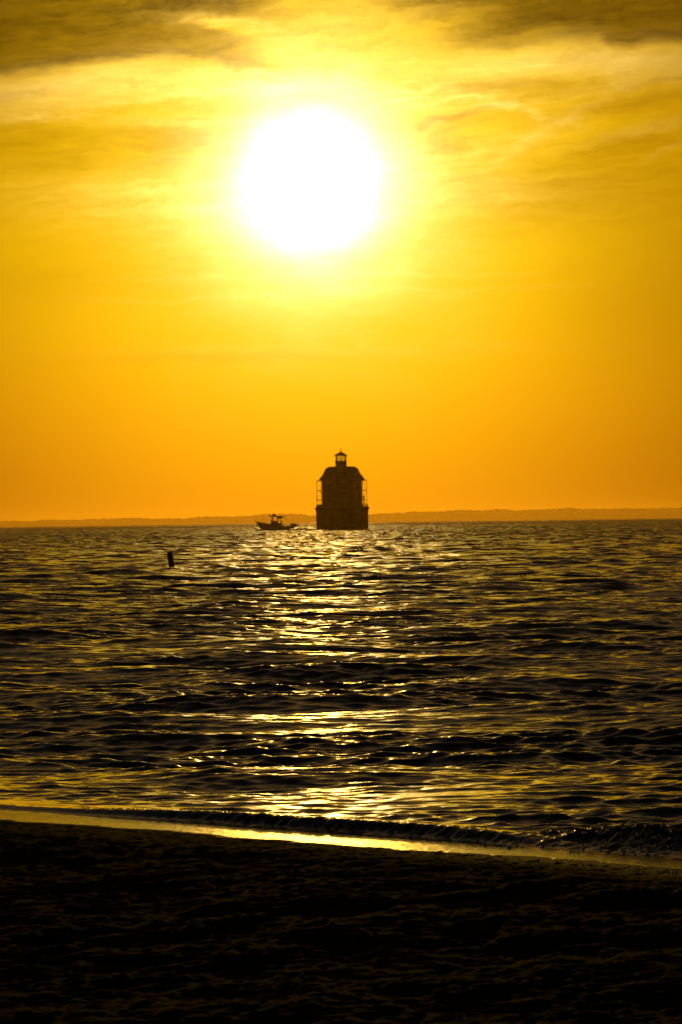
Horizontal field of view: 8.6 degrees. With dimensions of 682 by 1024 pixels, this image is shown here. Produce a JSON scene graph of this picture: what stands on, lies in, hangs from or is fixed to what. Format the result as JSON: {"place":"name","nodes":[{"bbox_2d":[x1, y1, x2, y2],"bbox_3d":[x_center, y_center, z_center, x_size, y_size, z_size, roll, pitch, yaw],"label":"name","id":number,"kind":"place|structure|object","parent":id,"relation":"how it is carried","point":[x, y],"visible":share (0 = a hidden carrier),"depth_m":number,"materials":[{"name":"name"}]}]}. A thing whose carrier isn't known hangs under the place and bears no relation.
{"place":"outdoors","nodes":[
{"label":"outdoors","id":0,"kind":"place"},
{"bbox_2d":[76,960,87,966],"bbox_3d":[-1.031,1.796,18.101,0.049,0.030,0.011,-1,0,-17],"label":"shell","id":1,"kind":"object","parent":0,"point":[81,963],"visible":1,"depth_m":18.10},
{"bbox_2d":[0,518,681,869],"bbox_3d":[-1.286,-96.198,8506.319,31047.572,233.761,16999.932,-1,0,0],"label":"water","id":2,"kind":"structure","parent":0,"point":[505,683],"depth_m":43.70,"materials":[{"name":"black liquid"}]},
{"bbox_2d":[167,551,174,566],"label":"wooden piling","id":3,"kind":"object","parent":2,"relation":"in","point":[170,557],"visible":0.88,"depth_m":167.91,"materials":[{"name":"wood"}]},
{"bbox_2d":[254,514,296,529],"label":"motor boat","id":4,"kind":"object","parent":2,"relation":"on","point":[274,525],"visible":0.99,"depth_m":939.33,"materials":[{"name":"black metal"}]},
{"bbox_2d":[293,528,344,529],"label":"wake","id":5,"kind":"object","parent":2,"relation":"on","point":[317,529],"visible":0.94,"depth_m":938.35,"materials":[{"name":"liquid"}]},
{"bbox_2d":[315,449,368,528],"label":"lighthouse","id":6,"kind":"object","parent":2,"relation":"in","point":[343,507],"visible":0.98,"depth_m":996.00,"materials":[{"name":"metal"}]},
{"bbox_2d":[316,476,321,503],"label":"scaffold tower","id":7,"kind":"structure","parent":6,"relation":"on","point":[318,490],"depth_m":998.48,"materials":[{"name":"metal"}]},
{"bbox_2d":[327,481,332,490],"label":"window","id":8,"kind":"structure","parent":6,"relation":"in","point":[329,482],"depth_m":996.51,"materials":[{"name":"white paint"}]},
{"bbox_2d":[328,493,332,502],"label":"window","id":9,"kind":"structure","parent":6,"relation":"in","point":[329,494],"depth_m":996.51,"materials":[{"name":"white paint"}]},
{"bbox_2d":[341,481,347,490],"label":"window","id":10,"kind":"structure","parent":6,"relation":"in","point":[344,485],"depth_m":995.78,"materials":[{"name":"white paint"}]},
{"bbox_2d":[342,496,346,504],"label":"door","id":11,"kind":"structure","parent":6,"relation":"in","point":[344,498],"depth_m":995.78,"materials":[{"name":"paint"}]},
{"bbox_2d":[356,493,359,502],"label":"window","id":12,"kind":"structure","parent":6,"relation":"in","point":[357,494],"depth_m":997.48,"materials":[{"name":"white paint"}]},
{"bbox_2d":[362,475,366,503],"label":"scaffold tower","id":13,"kind":"structure","parent":6,"relation":"on","point":[365,487],"depth_m":998.49,"materials":[{"name":"metal"}]},
{"bbox_2d":[83,807,681,856],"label":"foam","id":14,"kind":"object","parent":2,"relation":"on","point":[624,826],"visible":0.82,"depth_m":22.29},
{"bbox_2d":[0,820,681,1023],"bbox_3d":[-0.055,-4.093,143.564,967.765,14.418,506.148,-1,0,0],"label":"beach","id":15,"kind":"structure","parent":0,"point":[165,927],"depth_m":18.59,"materials":[{"name":"black sand"}]},
{"bbox_2d":[0,514,681,526],"bbox_3d":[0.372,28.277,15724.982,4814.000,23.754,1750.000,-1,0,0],"label":"land","id":16,"kind":"structure","parent":0,"point":[551,517],"depth_m":14954.10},
{"bbox_2d":[0,507,681,524],"bbox_3d":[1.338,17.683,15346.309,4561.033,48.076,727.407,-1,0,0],"label":"treeline","id":17,"kind":"object","parent":16,"relation":"on","point":[568,511],"visible":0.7,"depth_m":15027.77,"materials":[{"name":"brown plant"}]},
{"bbox_2d":[0,0,681,520],"label":"sky","id":18,"kind":"structure","parent":0,"point":[245,245],"materials":[{"name":"orange"}]},
{"bbox_2d":[7,824,679,1023],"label":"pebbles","id":19,"kind":"object","parent":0,"point":[474,857],"visible":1,"depth_m":21.38,"materials":[{"name":"black stone"}]}
]}

